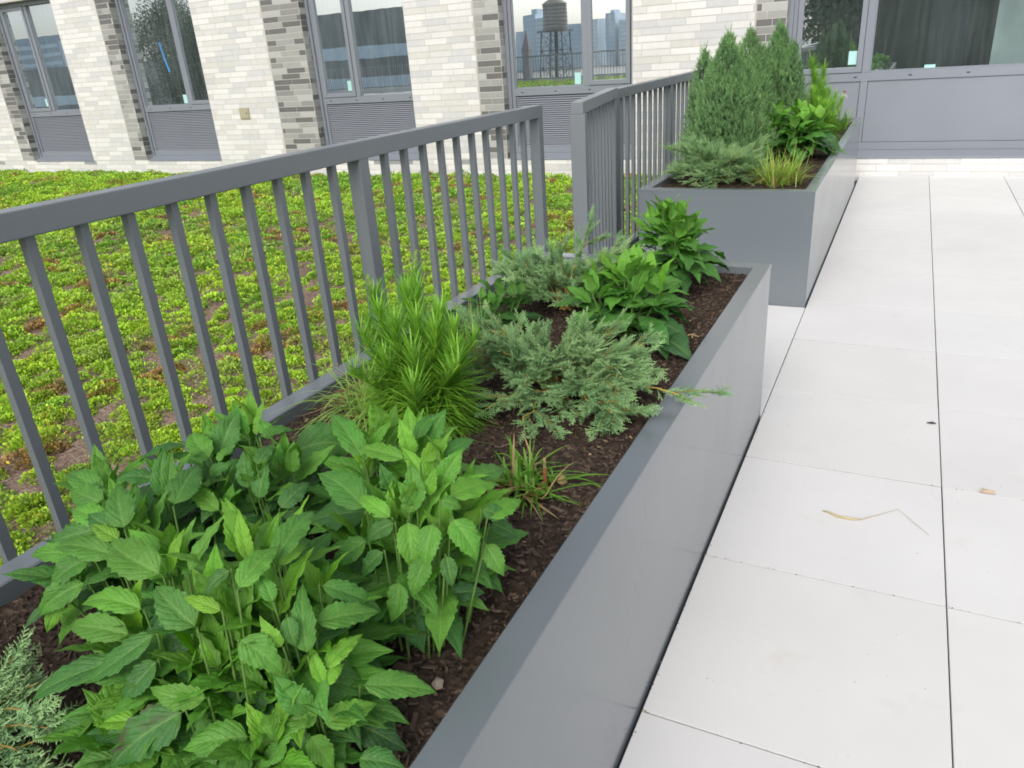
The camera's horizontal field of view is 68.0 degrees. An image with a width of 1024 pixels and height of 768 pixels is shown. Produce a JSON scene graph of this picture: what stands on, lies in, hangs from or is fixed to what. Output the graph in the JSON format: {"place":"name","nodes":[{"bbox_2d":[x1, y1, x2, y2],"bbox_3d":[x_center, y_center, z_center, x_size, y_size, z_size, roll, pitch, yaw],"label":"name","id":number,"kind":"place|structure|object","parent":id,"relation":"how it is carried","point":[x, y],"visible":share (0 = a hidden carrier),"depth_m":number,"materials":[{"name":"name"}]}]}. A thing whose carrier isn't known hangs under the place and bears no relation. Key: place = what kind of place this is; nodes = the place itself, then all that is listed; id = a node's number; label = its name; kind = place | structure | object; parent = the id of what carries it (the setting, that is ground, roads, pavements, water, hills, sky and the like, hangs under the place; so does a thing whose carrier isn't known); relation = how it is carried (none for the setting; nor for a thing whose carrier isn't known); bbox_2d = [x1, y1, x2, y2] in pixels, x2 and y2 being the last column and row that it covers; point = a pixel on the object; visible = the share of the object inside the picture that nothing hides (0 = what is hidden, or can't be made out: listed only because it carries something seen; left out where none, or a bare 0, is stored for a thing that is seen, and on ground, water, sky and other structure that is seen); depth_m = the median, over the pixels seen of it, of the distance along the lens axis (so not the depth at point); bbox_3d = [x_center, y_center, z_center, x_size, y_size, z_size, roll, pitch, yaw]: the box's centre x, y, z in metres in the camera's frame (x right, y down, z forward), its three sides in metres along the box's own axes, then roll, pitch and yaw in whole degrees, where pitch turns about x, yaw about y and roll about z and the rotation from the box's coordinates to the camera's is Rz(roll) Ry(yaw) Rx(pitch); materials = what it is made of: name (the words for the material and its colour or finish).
{"place":"outdoors","nodes":[
{"label":"outdoors","id":0,"kind":"place"},
{"bbox_2d":[0,174,652,551],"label":"roof soil","id":1,"kind":"structure","parent":0,"point":[77,452],"depth_m":4.23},
{"bbox_2d":[0,169,657,565],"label":"sedum mat","id":2,"kind":"object","parent":1,"relation":"on","point":[16,185],"visible":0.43,"depth_m":5.29,"materials":[{"name":"green plant"}]},
{"bbox_2d":[619,176,1023,767],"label":"terrace paving","id":3,"kind":"structure","parent":0,"point":[767,665],"depth_m":2.25,"materials":[{"name":"white tile"}]},
{"bbox_2d":[0,252,771,767],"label":"planter box","id":4,"kind":"object","parent":3,"relation":"on","point":[566,672],"visible":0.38,"depth_m":1.48,"materials":[{"name":"paint"}]},
{"bbox_2d":[0,263,746,767],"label":"mulch","id":5,"kind":"object","parent":4,"relation":"in","point":[536,549],"visible":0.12,"depth_m":1.41,"materials":[{"name":"brown soil"}]},
{"bbox_2d":[0,625,79,767],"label":"juniper","id":6,"kind":"object","parent":5,"relation":"on","point":[14,699],"visible":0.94,"depth_m":0.94,"materials":[{"name":"green plant"}]},
{"bbox_2d":[2,441,237,645],"bbox_3d":[-0.581,0.234,1.218,0.469,0.257,0.385,8,26,25],"label":"leafy plant","id":7,"kind":"object","parent":5,"relation":"on","point":[108,509],"visible":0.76,"depth_m":1.15,"materials":[{"name":"green plant"}]},
{"bbox_2d":[31,495,436,767],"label":"leafy plant","id":8,"kind":"object","parent":5,"relation":"on","point":[259,663],"visible":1,"depth_m":0.88,"materials":[{"name":"green plant"}]},
{"bbox_2d":[171,390,347,553],"bbox_3d":[-0.450,0.163,1.350,0.427,0.263,0.397,8,26,25],"label":"leafy plant","id":9,"kind":"object","parent":5,"relation":"on","point":[250,489],"visible":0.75,"depth_m":1.30,"materials":[{"name":"green plant"}]},
{"bbox_2d":[271,356,493,456],"bbox_3d":[-0.302,-0.005,1.830,0.557,0.144,0.646,-2,24,4],"label":"grass clump","id":10,"kind":"object","parent":5,"relation":"on","point":[349,397],"visible":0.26,"depth_m":1.82,"materials":[{"name":"green plant"}]},
{"bbox_2d":[307,402,528,658],"bbox_3d":[-0.193,0.188,1.204,0.529,0.301,0.392,24,36,47],"label":"leafy plant","id":11,"kind":"object","parent":5,"relation":"on","point":[421,546],"visible":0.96,"depth_m":1.08,"materials":[{"name":"green plant"}]},
{"bbox_2d":[343,249,496,449],"bbox_3d":[-0.201,-0.038,1.719,0.391,0.448,0.424,8,26,25],"label":"spiky plant","id":12,"kind":"object","parent":5,"relation":"on","point":[419,367],"visible":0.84,"depth_m":1.64,"materials":[{"name":"green plant"}]},
{"bbox_2d":[431,677,443,689],"bbox_3d":[-0.101,0.406,1.034,0.016,0.011,0.016,8,26,25],"label":"pebble","id":13,"kind":"object","parent":5,"relation":"on","point":[437,683],"visible":1,"depth_m":1.03,"materials":[{"name":"grey stone"}]},
{"bbox_2d":[444,280,522,370],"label":"grass clump","id":14,"kind":"object","parent":5,"relation":"on","point":[477,349],"visible":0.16,"depth_m":2.06,"materials":[{"name":"green plant"}]},
{"bbox_2d":[444,275,544,332],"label":"leafy plant","id":15,"kind":"object","parent":5,"relation":"on","point":[494,302],"visible":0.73,"depth_m":2.29,"materials":[{"name":"green plant"}]},
{"bbox_2d":[479,430,605,522],"bbox_3d":[0.031,0.157,1.469,0.282,0.088,0.316,-19,28,-30],"label":"grass clump","id":16,"kind":"object","parent":5,"relation":"on","point":[515,480],"visible":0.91,"depth_m":1.47,"materials":[{"name":"green plant"}]},
{"bbox_2d":[557,474,566,483],"bbox_3d":[0.101,0.185,1.495,0.017,0.018,0.019,8,26,25],"label":"pebble","id":17,"kind":"object","parent":5,"relation":"on","point":[563,481],"visible":1,"depth_m":1.49,"materials":[{"name":"beige stone"}]},
{"bbox_2d":[485,205,657,310],"bbox_3d":[0.182,-0.391,2.411,0.580,0.334,0.486,8,26,25],"label":"juniper","id":18,"kind":"object","parent":5,"relation":"on","point":[548,279],"visible":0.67,"depth_m":2.39,"materials":[{"name":"green plant"}]},
{"bbox_2d":[448,299,734,444],"bbox_3d":[0.156,-0.058,1.758,0.677,0.254,0.505,8,26,25],"label":"juniper","id":19,"kind":"object","parent":5,"relation":"on","point":[587,370],"visible":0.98,"depth_m":1.74,"materials":[{"name":"green plant"}]},
{"bbox_2d":[555,244,699,360],"bbox_3d":[0.330,-0.258,2.174,0.406,0.260,0.398,3,25,16],"label":"leafy plant","id":20,"kind":"object","parent":5,"relation":"on","point":[620,291],"visible":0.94,"depth_m":2.13,"materials":[{"name":"green plant"}]},
{"bbox_2d":[629,193,729,298],"bbox_3d":[0.525,-0.471,2.523,0.383,0.342,0.393,8,26,25],"label":"leafy plant","id":21,"kind":"object","parent":5,"relation":"on","point":[677,228],"visible":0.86,"depth_m":2.47,"materials":[{"name":"green plant"}]},
{"bbox_2d":[639,118,861,308],"bbox_3d":[1.928,-1.426,5.605,0.920,0.653,3.599,8,26,25],"label":"planter box","id":22,"kind":"object","parent":3,"relation":"on","point":[789,235],"visible":0.58,"depth_m":4.07,"materials":[{"name":"paint"}]},
{"bbox_2d":[659,122,851,188],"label":"mulch","id":23,"kind":"object","parent":22,"relation":"in","point":[819,158],"visible":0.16,"depth_m":4.50,"materials":[{"name":"brown soil"}]},
{"bbox_2d":[655,131,787,187],"bbox_3d":[1.244,-1.338,4.439,0.792,0.295,0.680,-24,30,-38],"label":"juniper","id":24,"kind":"object","parent":23,"relation":"on","point":[720,163],"visible":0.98,"depth_m":4.30,"materials":[{"name":"green plant"}]},
{"bbox_2d":[670,24,778,167],"bbox_3d":[1.327,-1.778,4.722,0.657,0.844,0.707,8,26,25],"label":"conifer","id":25,"kind":"object","parent":23,"relation":"on","point":[719,103],"visible":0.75,"depth_m":4.61,"materials":[{"name":"green plant"}]},
{"bbox_2d":[729,22,790,153],"bbox_3d":[1.590,-1.981,5.126,0.579,0.855,0.598,-13,25,-19],"label":"conifer","id":26,"kind":"object","parent":23,"relation":"on","point":[754,50],"visible":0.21,"depth_m":5.03,"materials":[{"name":"green plant"}]},
{"bbox_2d":[760,18,810,137],"bbox_3d":[1.934,-2.185,5.504,0.628,0.878,0.592,-14,26,-22],"label":"conifer","id":27,"kind":"object","parent":23,"relation":"on","point":[787,72],"visible":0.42,"depth_m":5.37,"materials":[{"name":"green plant"}]},
{"bbox_2d":[743,137,832,187],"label":"grass clump","id":28,"kind":"object","parent":23,"relation":"on","point":[780,175],"visible":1,"depth_m":4.18,"materials":[{"name":"green plant"}]},
{"bbox_2d":[761,98,847,161],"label":"leafy plant","id":29,"kind":"object","parent":23,"relation":"on","point":[805,130],"visible":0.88,"depth_m":4.88,"materials":[{"name":"green plant"}]},
{"bbox_2d":[803,49,845,139],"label":"spiky plant","id":30,"kind":"object","parent":23,"relation":"on","point":[821,90],"visible":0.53,"depth_m":5.68,"materials":[{"name":"green plant"}]},
{"bbox_2d":[832,91,865,130],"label":"clump","id":31,"kind":"object","parent":23,"relation":"on","point":[846,120],"visible":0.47,"depth_m":6.21,"materials":[{"name":"green plant"}]},
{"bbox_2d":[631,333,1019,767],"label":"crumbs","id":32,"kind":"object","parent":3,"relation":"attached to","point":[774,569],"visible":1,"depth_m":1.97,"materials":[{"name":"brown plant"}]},
{"bbox_2d":[822,509,928,534],"bbox_3d":[1.098,0.397,2.296,0.291,0.011,0.102,8,26,25],"label":"straw","id":33,"kind":"object","parent":3,"relation":"on","point":[840,516],"visible":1,"depth_m":2.29,"materials":[{"name":"beige plant"}]},
{"bbox_2d":[980,488,995,493],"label":"dry leaf","id":34,"kind":"object","parent":3,"relation":"on","point":[983,490],"visible":1,"depth_m":2.37,"materials":[{"name":"beige plant"}]},
{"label":"paving bed","id":35,"kind":"structure","parent":0,"visible":0},
{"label":"roof kerb","id":36,"kind":"structure","parent":35,"relation":"on","visible":0},
{"bbox_2d":[0,105,548,563],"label":"railing","id":37,"kind":"object","parent":36,"relation":"on","point":[24,225],"visible":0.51,"depth_m":2.19,"materials":[{"name":"metal"}]},
{"bbox_2d":[616,69,721,255],"bbox_3d":[1.455,-2.002,6.339,0.056,1.116,3.695,8,26,25],"label":"railing","id":38,"kind":"object","parent":36,"relation":"on","point":[673,119],"visible":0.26,"depth_m":5.32,"materials":[{"name":"metal"}]},
{"bbox_2d":[570,87,617,254],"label":"railing","id":39,"kind":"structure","parent":38,"relation":"attached to","point":[593,126],"depth_m":4.17,"materials":[{"name":"metal"}]},
{"bbox_3d":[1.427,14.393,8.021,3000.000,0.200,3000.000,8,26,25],"label":"ground","id":40,"kind":"structure","parent":0,"visible":0},
{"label":"roof slab","id":41,"kind":"structure","parent":40,"relation":"on","visible":0},
{"bbox_2d":[0,0,1023,179],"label":"brick building","id":42,"kind":"structure","parent":41,"relation":"on","point":[933,87],"depth_m":9.17,"materials":[{"name":"brick"}]},
{"bbox_2d":[0,0,93,161],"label":"window","id":43,"kind":"structure","parent":42,"relation":"in","point":[29,30],"depth_m":12.32,"materials":[{"name":"glass"}]},
{"bbox_2d":[114,0,221,160],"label":"window","id":44,"kind":"structure","parent":42,"relation":"in","point":[159,36],"depth_m":11.17,"materials":[{"name":"glass"}]},
{"bbox_2d":[304,0,419,159],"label":"window","id":45,"kind":"structure","parent":42,"relation":"in","point":[359,47],"depth_m":9.68,"materials":[{"name":"glass"}]},
{"bbox_2d":[502,0,631,159],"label":"window","id":46,"kind":"structure","parent":42,"relation":"in","point":[559,53],"depth_m":8.52,"materials":[{"name":"glass"}]},
{"bbox_2d":[788,0,1023,158],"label":"window","id":47,"kind":"structure","parent":42,"relation":"in","point":[938,78],"depth_m":7.11,"materials":[{"name":"paint"}]}
]}

